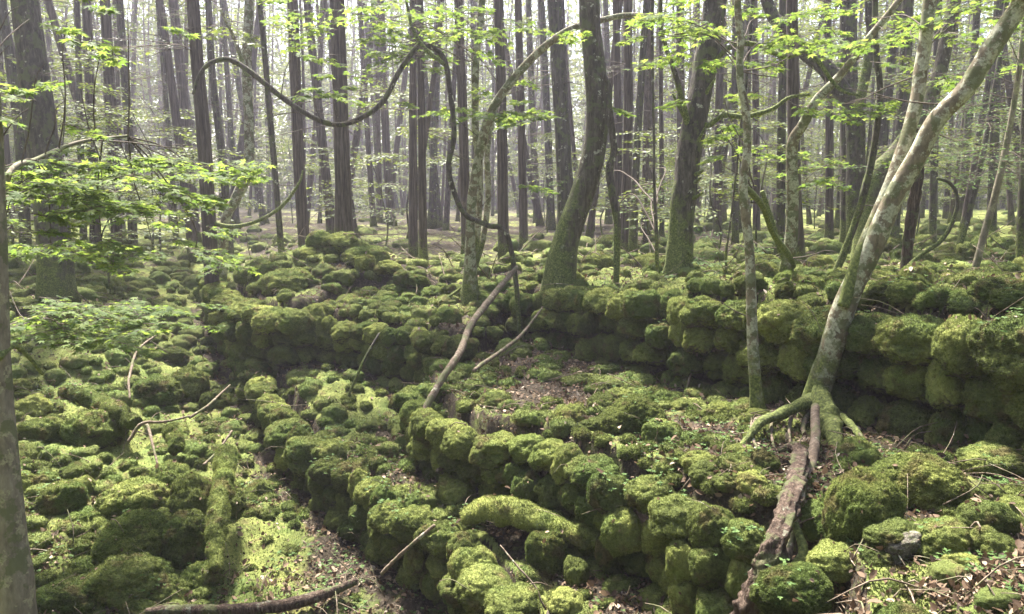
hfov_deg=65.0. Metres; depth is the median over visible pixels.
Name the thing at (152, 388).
mossy boulder
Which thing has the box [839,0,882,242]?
conifer tree
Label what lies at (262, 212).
conifer tree
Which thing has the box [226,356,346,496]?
dry stone wall
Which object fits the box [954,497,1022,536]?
mossy boulder
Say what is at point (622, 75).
conifer tree
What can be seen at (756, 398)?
crooked sapling
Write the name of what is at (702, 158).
broadleaf sapling
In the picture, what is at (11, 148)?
broadleaf sapling
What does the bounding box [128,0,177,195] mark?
conifer tree
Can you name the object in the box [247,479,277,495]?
mossy boulder
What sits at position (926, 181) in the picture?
broadleaf sapling
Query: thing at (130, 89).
broadleaf tree
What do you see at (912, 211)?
broken snag
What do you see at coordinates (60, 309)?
maple sapling
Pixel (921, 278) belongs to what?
mossy boulder
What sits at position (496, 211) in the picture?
conifer tree
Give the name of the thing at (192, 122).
conifer tree
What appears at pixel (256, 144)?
conifer tree
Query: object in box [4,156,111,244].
broadleaf sapling
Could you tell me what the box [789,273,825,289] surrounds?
mossy boulder
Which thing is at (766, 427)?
mossy boulder
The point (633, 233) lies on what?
conifer tree
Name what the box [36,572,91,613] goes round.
mossy boulder
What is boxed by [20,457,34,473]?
mossy boulder
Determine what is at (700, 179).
broadleaf sapling
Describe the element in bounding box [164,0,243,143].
conifer tree
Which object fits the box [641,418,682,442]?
mossy boulder
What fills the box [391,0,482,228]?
conifer tree
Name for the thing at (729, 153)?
conifer tree
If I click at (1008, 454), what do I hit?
mossy boulder
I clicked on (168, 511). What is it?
mossy boulder
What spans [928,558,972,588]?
mossy boulder
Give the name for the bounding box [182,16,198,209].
conifer tree
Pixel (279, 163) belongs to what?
broadleaf sapling
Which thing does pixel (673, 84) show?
conifer tree
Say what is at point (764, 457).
mossy boulder
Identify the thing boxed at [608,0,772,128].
broadleaf tree
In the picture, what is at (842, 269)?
mossy boulder
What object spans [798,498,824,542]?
mossy boulder
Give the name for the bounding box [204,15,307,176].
broadleaf tree
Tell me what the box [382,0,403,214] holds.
conifer tree
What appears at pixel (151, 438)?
fallen branch
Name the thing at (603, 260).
mossy boulder
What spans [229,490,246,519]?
mossy boulder
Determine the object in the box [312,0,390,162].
broadleaf tree
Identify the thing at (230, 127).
broadleaf tree
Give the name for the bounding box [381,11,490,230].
conifer tree
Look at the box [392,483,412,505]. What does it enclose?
mossy boulder
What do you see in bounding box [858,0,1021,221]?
broadleaf tree
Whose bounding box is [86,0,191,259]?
conifer tree
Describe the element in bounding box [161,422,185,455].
mossy boulder
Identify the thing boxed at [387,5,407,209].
conifer tree
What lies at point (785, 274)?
mossy boulder
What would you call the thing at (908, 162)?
leaning tree
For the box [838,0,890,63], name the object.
conifer tree
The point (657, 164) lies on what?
broadleaf sapling
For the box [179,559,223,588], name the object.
mossy boulder
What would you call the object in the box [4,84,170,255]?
broadleaf sapling
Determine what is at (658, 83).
broadleaf tree
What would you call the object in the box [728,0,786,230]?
conifer tree
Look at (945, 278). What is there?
mossy boulder
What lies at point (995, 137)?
conifer tree
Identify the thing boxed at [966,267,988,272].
mossy boulder
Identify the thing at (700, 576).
dry stone wall
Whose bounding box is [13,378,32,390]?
mossy boulder
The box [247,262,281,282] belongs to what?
mossy boulder
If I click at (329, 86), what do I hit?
conifer tree
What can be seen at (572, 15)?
sky
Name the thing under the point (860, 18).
broadleaf tree
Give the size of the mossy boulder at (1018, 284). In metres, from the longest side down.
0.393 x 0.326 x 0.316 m
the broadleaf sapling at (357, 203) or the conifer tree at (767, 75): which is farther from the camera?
the conifer tree at (767, 75)
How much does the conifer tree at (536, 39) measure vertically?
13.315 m
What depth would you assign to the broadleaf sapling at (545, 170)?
22.98 m
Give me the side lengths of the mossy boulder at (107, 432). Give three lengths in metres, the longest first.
0.654 x 0.614 x 0.507 m
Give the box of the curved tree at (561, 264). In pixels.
[531,0,607,315]
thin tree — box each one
[832,0,925,269]
[933,17,1023,266]
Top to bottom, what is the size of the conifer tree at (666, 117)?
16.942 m
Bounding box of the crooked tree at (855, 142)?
[760,0,872,252]
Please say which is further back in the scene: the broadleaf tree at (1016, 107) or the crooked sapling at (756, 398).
the broadleaf tree at (1016, 107)
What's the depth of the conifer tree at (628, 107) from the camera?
14.63 m
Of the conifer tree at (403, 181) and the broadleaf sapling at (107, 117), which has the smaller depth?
the broadleaf sapling at (107, 117)
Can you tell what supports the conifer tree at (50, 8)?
on the ground at (244, 550)
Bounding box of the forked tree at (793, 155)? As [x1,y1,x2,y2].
[725,0,1001,271]
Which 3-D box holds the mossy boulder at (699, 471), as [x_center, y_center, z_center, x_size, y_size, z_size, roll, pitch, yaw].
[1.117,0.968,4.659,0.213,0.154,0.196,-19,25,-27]
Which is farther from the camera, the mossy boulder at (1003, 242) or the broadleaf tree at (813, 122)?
the broadleaf tree at (813, 122)
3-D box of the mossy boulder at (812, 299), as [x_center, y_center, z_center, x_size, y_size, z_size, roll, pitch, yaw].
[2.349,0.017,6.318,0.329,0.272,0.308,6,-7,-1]
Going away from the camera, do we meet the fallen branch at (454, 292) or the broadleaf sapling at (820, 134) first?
the fallen branch at (454, 292)
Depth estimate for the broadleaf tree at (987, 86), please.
19.10 m
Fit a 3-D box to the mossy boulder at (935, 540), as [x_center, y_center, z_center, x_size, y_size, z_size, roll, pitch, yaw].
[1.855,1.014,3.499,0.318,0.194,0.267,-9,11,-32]
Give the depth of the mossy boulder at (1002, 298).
4.77 m
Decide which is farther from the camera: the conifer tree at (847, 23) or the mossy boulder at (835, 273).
the conifer tree at (847, 23)
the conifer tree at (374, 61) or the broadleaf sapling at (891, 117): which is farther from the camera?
the conifer tree at (374, 61)
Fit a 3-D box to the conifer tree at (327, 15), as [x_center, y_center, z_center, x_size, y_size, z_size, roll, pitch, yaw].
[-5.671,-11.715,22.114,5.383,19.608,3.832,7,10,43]
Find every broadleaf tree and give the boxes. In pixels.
[0,0,118,233]
[1,0,137,219]
[2,0,119,110]
[3,0,103,173]
[8,0,112,118]
[10,0,103,141]
[43,1,139,98]
[49,0,232,228]
[60,0,138,158]
[62,0,147,151]
[71,0,183,137]
[71,0,219,222]
[82,24,153,153]
[84,0,174,214]
[112,0,308,228]
[183,0,305,215]
[193,0,263,159]
[195,2,264,189]
[198,6,288,189]
[202,3,289,213]
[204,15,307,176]
[212,0,262,158]
[234,4,309,210]
[235,57,291,198]
[285,0,371,210]
[303,0,452,185]
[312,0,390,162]
[329,0,491,222]
[346,0,408,154]
[389,0,487,158]
[424,1,607,225]
[440,0,545,214]
[550,42,676,171]
[570,23,637,210]
[573,101,605,164]
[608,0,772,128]
[621,0,776,223]
[623,13,684,126]
[633,0,770,216]
[633,0,837,228]
[668,2,761,180]
[705,0,812,183]
[751,0,883,219]
[798,0,895,228]
[799,0,961,128]
[799,7,869,188]
[800,0,916,113]
[802,0,876,149]
[857,0,993,167]
[857,20,968,213]
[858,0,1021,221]
[859,0,921,146]
[882,0,1018,218]
[890,40,966,147]
[912,0,1019,179]
[914,0,1015,224]
[940,0,1017,228]
[950,9,1021,159]
[965,20,1022,210]
[983,79,1021,141]
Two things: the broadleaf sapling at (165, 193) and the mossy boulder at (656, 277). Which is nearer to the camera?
the mossy boulder at (656, 277)
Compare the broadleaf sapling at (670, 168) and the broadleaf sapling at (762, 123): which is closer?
the broadleaf sapling at (762, 123)
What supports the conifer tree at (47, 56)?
on the ground at (244, 550)
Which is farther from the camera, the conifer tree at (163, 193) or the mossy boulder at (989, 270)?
the conifer tree at (163, 193)
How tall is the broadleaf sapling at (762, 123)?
3.252 m
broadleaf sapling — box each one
[0,21,122,248]
[2,45,173,214]
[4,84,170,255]
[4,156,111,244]
[6,156,152,229]
[9,133,15,181]
[10,129,76,182]
[18,142,233,293]
[48,53,243,265]
[58,135,163,229]
[62,86,241,252]
[64,134,107,176]
[138,172,220,207]
[144,134,270,208]
[199,146,266,202]
[226,124,333,222]
[230,116,356,204]
[304,125,443,245]
[313,172,376,205]
[329,135,391,184]
[348,29,495,227]
[352,170,408,209]
[427,168,495,206]
[491,131,609,232]
[508,140,578,220]
[527,137,675,234]
[533,139,608,203]
[545,153,665,230]
[590,129,719,234]
[600,122,673,186]
[605,98,817,249]
[622,122,738,197]
[640,135,705,216]
[654,86,775,184]
[656,148,731,202]
[658,125,768,222]
[670,76,846,249]
[700,90,823,217]
[706,133,785,197]
[727,128,800,198]
[760,98,839,187]
[760,113,837,215]
[765,113,839,228]
[768,5,985,190]
[776,131,838,196]
[801,169,836,198]
[804,175,836,203]
[835,97,1020,235]
[904,141,984,201]
[924,115,1019,218]
[925,146,1017,217]
[926,102,1017,184]
[968,100,1020,194]
[978,168,1017,199]
[981,164,1017,199]
[986,118,1020,197]
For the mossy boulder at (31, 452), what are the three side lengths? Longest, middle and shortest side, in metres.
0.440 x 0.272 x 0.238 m
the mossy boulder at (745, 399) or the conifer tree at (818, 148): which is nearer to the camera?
the mossy boulder at (745, 399)
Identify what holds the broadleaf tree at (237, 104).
on the ground at (244, 550)
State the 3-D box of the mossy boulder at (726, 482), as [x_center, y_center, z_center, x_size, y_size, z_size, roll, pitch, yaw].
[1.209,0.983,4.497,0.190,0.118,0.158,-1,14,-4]
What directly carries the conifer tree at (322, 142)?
on the ground at (244, 550)
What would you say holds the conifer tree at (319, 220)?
on the ground at (244, 550)
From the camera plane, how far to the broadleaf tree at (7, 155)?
23.09 m
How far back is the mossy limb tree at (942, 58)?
11.07 m
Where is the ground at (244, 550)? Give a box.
[10,202,1023,613]
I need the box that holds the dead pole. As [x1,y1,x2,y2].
[423,265,518,407]
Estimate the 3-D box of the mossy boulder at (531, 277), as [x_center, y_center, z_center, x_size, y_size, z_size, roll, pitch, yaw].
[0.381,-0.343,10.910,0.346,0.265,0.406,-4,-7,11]
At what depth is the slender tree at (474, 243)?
9.95 m
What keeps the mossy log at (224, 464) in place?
on the ground at (244, 550)
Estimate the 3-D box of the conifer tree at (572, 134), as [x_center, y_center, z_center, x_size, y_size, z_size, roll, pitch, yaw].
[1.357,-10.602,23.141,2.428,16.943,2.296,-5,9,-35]
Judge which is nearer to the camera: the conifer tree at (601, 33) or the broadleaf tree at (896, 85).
the broadleaf tree at (896, 85)
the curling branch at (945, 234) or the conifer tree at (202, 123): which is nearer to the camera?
the curling branch at (945, 234)
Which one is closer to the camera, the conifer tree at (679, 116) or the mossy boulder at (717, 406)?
the mossy boulder at (717, 406)
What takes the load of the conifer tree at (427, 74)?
on the ground at (244, 550)
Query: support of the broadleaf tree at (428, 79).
on the ground at (244, 550)
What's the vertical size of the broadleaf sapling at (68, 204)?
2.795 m
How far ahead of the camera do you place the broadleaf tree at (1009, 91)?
21.33 m
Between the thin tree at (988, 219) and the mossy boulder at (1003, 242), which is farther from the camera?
the mossy boulder at (1003, 242)
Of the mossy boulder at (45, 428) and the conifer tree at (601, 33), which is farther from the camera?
the conifer tree at (601, 33)
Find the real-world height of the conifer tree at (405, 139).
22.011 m
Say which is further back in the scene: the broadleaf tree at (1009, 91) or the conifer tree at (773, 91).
the conifer tree at (773, 91)
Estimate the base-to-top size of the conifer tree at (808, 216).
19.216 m
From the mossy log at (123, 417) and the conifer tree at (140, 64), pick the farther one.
the conifer tree at (140, 64)
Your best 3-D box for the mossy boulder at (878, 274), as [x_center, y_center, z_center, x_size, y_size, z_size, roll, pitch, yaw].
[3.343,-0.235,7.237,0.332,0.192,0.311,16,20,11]
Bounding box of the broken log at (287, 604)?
[145,577,357,613]
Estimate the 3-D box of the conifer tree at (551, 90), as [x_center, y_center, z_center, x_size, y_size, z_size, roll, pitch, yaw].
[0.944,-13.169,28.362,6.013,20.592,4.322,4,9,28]
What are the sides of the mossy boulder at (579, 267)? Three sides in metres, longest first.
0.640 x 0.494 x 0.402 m
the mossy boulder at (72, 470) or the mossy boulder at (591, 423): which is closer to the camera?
the mossy boulder at (591, 423)
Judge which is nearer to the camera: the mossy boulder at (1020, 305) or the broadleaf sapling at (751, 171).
the mossy boulder at (1020, 305)
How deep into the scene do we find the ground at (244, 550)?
7.26 m
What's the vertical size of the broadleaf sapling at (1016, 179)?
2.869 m
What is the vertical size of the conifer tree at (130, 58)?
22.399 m
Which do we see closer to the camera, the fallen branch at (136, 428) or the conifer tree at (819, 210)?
the fallen branch at (136, 428)
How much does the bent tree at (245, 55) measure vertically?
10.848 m
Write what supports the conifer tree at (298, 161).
on the ground at (244, 550)
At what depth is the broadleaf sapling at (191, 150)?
15.71 m
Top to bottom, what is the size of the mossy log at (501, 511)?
0.286 m
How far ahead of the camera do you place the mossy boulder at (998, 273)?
5.36 m
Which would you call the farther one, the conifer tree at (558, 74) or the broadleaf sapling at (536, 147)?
the broadleaf sapling at (536, 147)
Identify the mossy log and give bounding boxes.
[57,384,142,430]
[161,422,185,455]
[204,443,237,574]
[459,494,599,548]
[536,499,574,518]
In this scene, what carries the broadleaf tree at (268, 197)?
on the ground at (244, 550)
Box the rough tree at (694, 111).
[658,0,860,278]
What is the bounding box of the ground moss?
[12,248,1023,613]
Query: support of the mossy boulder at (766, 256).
on the ground at (244, 550)
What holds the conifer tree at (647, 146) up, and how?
on the ground at (244, 550)
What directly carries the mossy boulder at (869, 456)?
on the ground at (244, 550)
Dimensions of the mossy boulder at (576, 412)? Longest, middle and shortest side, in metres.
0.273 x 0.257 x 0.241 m
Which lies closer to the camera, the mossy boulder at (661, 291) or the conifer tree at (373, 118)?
the mossy boulder at (661, 291)
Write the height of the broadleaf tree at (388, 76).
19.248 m
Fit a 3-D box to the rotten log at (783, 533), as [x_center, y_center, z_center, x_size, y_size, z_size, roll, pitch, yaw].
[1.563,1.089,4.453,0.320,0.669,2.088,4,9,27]
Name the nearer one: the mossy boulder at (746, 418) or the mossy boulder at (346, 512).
the mossy boulder at (746, 418)
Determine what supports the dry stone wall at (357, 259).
on the ground at (244, 550)
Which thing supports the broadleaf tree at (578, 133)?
on the ground at (244, 550)
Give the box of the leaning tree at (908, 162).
[717,0,1023,453]
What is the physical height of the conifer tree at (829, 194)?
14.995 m
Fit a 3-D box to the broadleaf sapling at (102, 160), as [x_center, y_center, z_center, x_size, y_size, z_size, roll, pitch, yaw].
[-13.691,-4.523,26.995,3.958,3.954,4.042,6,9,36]
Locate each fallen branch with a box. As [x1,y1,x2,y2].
[127,335,157,399]
[127,415,189,442]
[145,424,157,463]
[188,384,230,418]
[202,430,232,465]
[347,333,379,395]
[380,524,435,575]
[435,468,443,472]
[438,286,461,302]
[500,545,546,609]
[686,353,697,386]
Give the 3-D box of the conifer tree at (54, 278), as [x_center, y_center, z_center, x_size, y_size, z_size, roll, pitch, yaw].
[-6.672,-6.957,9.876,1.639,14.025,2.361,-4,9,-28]
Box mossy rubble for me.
[7,210,1023,613]
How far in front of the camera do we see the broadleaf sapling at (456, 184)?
42.87 m
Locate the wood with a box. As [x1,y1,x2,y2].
[3,0,1022,209]
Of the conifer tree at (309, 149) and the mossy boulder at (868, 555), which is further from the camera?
the conifer tree at (309, 149)
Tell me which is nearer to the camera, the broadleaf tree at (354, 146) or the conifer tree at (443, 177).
the broadleaf tree at (354, 146)
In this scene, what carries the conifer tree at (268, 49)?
on the ground at (244, 550)
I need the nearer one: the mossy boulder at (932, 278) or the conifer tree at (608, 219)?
the mossy boulder at (932, 278)
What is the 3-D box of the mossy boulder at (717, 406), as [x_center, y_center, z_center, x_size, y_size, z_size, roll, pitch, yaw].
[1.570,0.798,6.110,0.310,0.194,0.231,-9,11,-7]
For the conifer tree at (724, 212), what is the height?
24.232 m
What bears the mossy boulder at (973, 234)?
on the ground at (244, 550)
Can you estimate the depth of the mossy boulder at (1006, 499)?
3.73 m
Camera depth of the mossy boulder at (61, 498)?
6.73 m
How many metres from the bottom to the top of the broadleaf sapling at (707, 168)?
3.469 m
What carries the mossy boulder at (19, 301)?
on the ground at (244, 550)
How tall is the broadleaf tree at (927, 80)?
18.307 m
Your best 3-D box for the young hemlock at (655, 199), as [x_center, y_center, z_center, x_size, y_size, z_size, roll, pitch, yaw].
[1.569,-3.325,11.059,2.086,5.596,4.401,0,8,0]
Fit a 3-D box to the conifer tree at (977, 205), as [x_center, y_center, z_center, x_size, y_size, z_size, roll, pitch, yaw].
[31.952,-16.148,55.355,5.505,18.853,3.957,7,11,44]
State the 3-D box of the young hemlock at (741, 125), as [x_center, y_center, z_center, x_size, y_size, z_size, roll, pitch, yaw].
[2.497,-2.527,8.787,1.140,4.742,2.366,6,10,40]
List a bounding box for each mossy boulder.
[9,296,43,314]
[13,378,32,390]
[14,393,51,416]
[17,416,63,440]
[18,442,37,459]
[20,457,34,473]
[21,469,35,491]
[33,471,62,485]
[35,480,88,517]
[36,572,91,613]
[58,408,130,448]
[58,460,91,479]
[74,474,96,493]
[80,551,174,607]
[87,285,107,302]
[90,508,168,563]
[93,474,169,520]
[97,484,113,498]
[107,316,128,333]
[116,597,159,613]
[132,373,185,406]
[149,459,191,488]
[149,572,193,603]
[151,506,172,516]
[158,346,193,364]
[160,508,206,569]
[165,472,212,514]
[171,364,210,402]
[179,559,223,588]
[198,388,231,411]
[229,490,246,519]
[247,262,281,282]
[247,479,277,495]
[257,268,312,296]
[305,230,329,246]
[322,231,359,252]
[343,508,348,518]
[355,245,390,263]
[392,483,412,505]
[403,489,425,506]
[435,305,462,323]
[477,391,509,408]
[524,529,567,578]
[527,272,539,283]
[535,268,584,282]
[547,585,583,613]
[554,402,587,421]
[562,554,589,586]
[576,416,604,431]
[577,263,584,271]
[580,251,612,268]
[586,391,615,408]
[596,234,613,247]
[600,393,667,435]
[609,387,632,398]
[632,252,659,267]
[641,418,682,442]
[642,259,664,272]
[645,274,665,279]
[657,287,674,295]
[669,398,701,410]
[669,447,689,457]
[678,450,716,474]
[688,458,720,488]
[701,399,731,415]
[711,472,737,492]
[714,452,754,472]
[722,443,753,453]
[732,259,778,278]
[734,274,767,295]
[736,469,767,494]
[737,397,766,408]
[739,407,771,422]
[743,448,780,472]
[748,561,833,613]
[755,254,779,259]
[761,424,775,435]
[772,270,802,283]
[774,281,800,299]
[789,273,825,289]
[795,292,824,306]
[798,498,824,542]
[805,538,855,583]
[807,254,834,268]
[819,269,845,284]
[820,463,907,545]
[831,267,846,271]
[836,436,871,455]
[849,447,883,466]
[858,542,894,566]
[866,280,891,304]
[868,451,972,510]
[869,269,898,280]
[873,601,928,613]
[881,266,899,271]
[883,235,901,251]
[885,279,927,308]
[896,260,950,279]
[896,273,931,287]
[898,265,938,283]
[913,515,970,558]
[914,234,933,248]
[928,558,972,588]
[933,254,964,262]
[934,243,955,252]
[938,551,983,566]
[939,273,955,283]
[940,272,956,278]
[945,288,967,299]
[946,263,968,268]
[952,440,1023,478]
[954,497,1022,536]
[955,243,996,260]
[965,230,1000,241]
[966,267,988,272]
[966,276,1014,303]
[969,525,1018,557]
[970,231,1015,250]
[971,484,1005,499]
[973,268,1011,273]
[973,587,1021,612]
[981,261,1023,272]
[984,271,1016,280]
[988,288,1023,310]
[996,494,1023,527]
[1006,279,1023,290]
[1011,256,1023,265]
[1013,300,1023,313]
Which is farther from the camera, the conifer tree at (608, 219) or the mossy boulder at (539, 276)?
the conifer tree at (608, 219)
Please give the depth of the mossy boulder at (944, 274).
6.83 m
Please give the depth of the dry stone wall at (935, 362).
5.04 m
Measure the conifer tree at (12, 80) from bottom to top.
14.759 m
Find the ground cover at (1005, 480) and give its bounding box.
[11,248,1023,613]
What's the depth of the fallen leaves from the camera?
5.64 m
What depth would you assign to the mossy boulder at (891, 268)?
9.26 m
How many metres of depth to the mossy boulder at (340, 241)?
11.83 m
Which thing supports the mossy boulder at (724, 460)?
on the ground moss
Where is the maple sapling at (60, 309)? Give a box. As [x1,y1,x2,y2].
[9,292,235,358]
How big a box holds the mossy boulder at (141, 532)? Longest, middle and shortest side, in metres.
0.668 x 0.576 x 0.500 m
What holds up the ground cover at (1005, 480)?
on the ground at (244, 550)
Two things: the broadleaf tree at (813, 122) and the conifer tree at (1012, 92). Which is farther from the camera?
the broadleaf tree at (813, 122)
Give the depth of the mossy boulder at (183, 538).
6.21 m
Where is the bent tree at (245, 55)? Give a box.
[201,0,303,279]
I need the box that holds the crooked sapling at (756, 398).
[555,0,846,409]
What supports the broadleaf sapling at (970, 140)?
on the ground at (244, 550)
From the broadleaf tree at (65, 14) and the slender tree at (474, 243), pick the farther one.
the broadleaf tree at (65, 14)
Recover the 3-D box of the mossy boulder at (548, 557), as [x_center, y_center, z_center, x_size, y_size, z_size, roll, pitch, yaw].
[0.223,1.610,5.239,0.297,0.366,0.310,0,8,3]
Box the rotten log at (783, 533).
[730,403,820,613]
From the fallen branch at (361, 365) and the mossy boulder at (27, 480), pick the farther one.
the fallen branch at (361, 365)
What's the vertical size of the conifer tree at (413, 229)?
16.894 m
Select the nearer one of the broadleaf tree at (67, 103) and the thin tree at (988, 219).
the thin tree at (988, 219)
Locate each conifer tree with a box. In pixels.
[0,0,32,259]
[0,0,147,244]
[2,13,96,163]
[3,4,71,215]
[10,0,80,303]
[54,0,138,247]
[67,0,266,328]
[68,0,155,151]
[68,0,165,244]
[72,3,170,217]
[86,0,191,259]
[96,0,164,218]
[104,0,152,173]
[112,0,208,262]
[116,0,179,257]
[123,0,223,241]
[125,0,156,193]
[126,0,170,210]
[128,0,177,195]
[131,0,234,258]
[136,12,191,213]
[137,0,177,211]
[139,2,228,180]
[143,0,219,221]
[152,0,214,242]
[155,0,324,223]
[159,1,206,207]
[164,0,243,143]
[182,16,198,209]
[189,0,291,224]
[206,0,242,218]
[211,0,284,251]
[212,0,269,158]
[228,0,350,246]
[231,0,363,222]
[231,6,263,176]
[238,17,279,211]
[241,0,413,232]
[256,13,286,192]
[257,3,279,186]
[276,0,330,180]
[280,0,395,237]
[281,0,356,233]
[287,52,318,193]
[301,0,364,180]
[304,0,359,223]
[312,0,348,186]
[325,0,406,222]
[330,0,405,225]
[345,0,407,212]
[346,1,408,219]
[347,0,379,226]
[347,3,402,156]
[360,0,498,260]
[369,2,400,208]
[374,0,449,258]
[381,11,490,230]
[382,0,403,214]
[383,12,469,227]
[386,8,443,198]
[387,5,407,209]
[389,0,408,212]
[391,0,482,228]
[393,0,428,181]
[402,0,479,238]
[416,0,523,253]
[424,1,458,188]
[426,1,469,163]
[428,0,458,216]
[438,0,513,182]
[440,0,471,166]
[443,0,496,163]
[450,0,544,260]
[453,0,493,221]
[454,0,483,177]
[464,0,496,190]
[466,0,580,222]
[471,0,526,176]
[480,13,515,213]
[483,0,492,202]
[483,0,506,215]
[492,0,584,227]
[507,0,540,197]
[507,0,583,229]
[510,0,552,162]
[510,0,565,250]
[514,3,585,224]
[515,3,572,211]
[516,9,539,211]
[516,26,572,199]
[524,25,553,185]
[546,0,602,231]
[566,0,612,171]
[566,0,673,223]
[567,0,689,244]
[571,0,649,237]
[571,0,680,250]
[574,49,585,150]
[599,3,620,211]
[600,0,730,234]
[610,1,623,162]
[612,0,637,233]
[612,0,694,236]
[622,0,697,229]
[623,0,673,212]
[628,0,688,252]
[632,1,639,156]
[633,8,656,158]
[636,0,675,181]
[654,0,691,188]
[654,0,731,142]
[654,2,691,214]
[656,0,776,222]
[657,28,686,180]
[664,36,685,193]
[667,0,700,137]
[667,0,777,244]
[686,0,808,223]
[688,4,805,209]
[694,0,860,255]
[712,23,760,234]
[727,0,881,238]
[727,25,739,208]
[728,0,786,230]
[751,0,804,209]
[759,11,802,213]
[764,18,777,166]
[764,57,812,224]
[765,0,813,208]
[765,0,865,266]
[766,30,772,197]
[799,0,973,155]
[801,6,870,213]
[803,1,858,216]
[806,79,822,210]
[807,37,822,200]
[808,0,895,214]
[823,0,960,158]
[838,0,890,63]
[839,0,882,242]
[859,5,879,156]
[870,12,897,142]
[888,0,984,242]
[890,0,964,238]
[913,0,980,218]
[940,4,979,211]
[952,0,1019,252]
[960,0,983,209]
[963,0,1021,230]
[988,63,1022,225]
[990,2,1021,224]
[997,24,1021,210]
[1000,32,1021,211]
[1016,58,1023,256]
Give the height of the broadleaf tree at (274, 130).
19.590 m
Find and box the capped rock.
[862,515,921,565]
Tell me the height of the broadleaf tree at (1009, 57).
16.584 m
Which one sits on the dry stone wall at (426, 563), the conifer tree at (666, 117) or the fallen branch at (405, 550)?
the fallen branch at (405, 550)
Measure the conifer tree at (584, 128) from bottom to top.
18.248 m
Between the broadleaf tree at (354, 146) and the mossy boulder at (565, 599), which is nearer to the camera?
the mossy boulder at (565, 599)
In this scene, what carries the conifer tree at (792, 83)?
on the ground at (244, 550)
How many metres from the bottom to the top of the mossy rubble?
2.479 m
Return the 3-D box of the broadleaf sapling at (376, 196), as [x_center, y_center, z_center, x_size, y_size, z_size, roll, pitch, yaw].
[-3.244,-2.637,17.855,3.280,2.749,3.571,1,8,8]
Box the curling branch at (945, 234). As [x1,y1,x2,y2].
[907,177,959,264]
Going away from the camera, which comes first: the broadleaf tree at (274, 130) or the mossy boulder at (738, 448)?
the mossy boulder at (738, 448)
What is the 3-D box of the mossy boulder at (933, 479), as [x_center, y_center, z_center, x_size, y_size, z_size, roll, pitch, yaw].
[2.058,0.887,4.049,0.450,0.332,0.521,-12,13,-40]
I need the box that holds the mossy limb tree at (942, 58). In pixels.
[850,0,960,257]
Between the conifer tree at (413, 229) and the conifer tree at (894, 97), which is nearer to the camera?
the conifer tree at (413, 229)
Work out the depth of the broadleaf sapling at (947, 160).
21.92 m
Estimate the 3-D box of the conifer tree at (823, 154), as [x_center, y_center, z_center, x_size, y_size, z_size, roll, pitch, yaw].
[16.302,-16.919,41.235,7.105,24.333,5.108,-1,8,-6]
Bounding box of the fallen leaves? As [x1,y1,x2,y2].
[10,206,1023,613]
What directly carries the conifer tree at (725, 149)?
on the ground at (244, 550)
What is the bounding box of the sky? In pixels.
[9,0,1019,202]
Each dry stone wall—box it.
[193,273,362,388]
[226,246,431,289]
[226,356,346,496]
[282,430,538,613]
[295,315,477,392]
[353,283,522,311]
[387,385,765,613]
[505,285,749,398]
[735,298,1023,454]
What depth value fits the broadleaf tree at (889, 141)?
47.80 m
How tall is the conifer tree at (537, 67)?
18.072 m
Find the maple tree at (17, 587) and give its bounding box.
[0,0,277,613]
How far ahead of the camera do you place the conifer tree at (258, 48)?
56.91 m
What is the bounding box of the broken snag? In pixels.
[900,166,923,269]
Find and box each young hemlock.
[546,0,673,271]
[664,0,792,277]
[840,49,1023,194]
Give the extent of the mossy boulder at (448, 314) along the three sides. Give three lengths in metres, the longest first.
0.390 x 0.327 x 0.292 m
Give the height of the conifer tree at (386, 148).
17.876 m
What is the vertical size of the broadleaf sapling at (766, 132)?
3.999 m
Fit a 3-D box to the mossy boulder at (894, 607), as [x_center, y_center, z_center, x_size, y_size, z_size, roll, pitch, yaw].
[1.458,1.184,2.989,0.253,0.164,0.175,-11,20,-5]
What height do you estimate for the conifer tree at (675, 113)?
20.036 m
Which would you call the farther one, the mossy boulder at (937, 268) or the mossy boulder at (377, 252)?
the mossy boulder at (377, 252)
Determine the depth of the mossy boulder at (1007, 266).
7.32 m
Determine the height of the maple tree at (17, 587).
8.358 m
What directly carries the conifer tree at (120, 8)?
on the ground at (244, 550)
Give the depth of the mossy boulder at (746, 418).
5.69 m
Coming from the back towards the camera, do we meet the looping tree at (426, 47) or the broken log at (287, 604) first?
the looping tree at (426, 47)
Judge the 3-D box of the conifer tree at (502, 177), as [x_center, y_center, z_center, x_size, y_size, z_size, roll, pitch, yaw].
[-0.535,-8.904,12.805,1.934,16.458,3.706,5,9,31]
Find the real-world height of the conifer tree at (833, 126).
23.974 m
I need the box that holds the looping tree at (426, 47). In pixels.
[192,0,524,341]
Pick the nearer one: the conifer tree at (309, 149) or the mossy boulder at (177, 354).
the mossy boulder at (177, 354)
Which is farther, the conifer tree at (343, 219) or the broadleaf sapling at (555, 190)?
the broadleaf sapling at (555, 190)
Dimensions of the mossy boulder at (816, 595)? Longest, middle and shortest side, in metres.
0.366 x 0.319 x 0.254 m
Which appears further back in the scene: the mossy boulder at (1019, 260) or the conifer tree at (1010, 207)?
the conifer tree at (1010, 207)
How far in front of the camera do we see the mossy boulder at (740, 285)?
6.89 m
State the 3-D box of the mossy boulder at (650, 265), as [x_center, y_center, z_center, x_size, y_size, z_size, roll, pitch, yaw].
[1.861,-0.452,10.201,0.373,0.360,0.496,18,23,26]
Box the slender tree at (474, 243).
[255,0,666,305]
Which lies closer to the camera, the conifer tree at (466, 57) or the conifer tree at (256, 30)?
the conifer tree at (256, 30)
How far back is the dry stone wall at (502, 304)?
10.93 m
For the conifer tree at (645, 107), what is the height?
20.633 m
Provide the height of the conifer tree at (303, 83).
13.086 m
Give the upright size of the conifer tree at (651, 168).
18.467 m

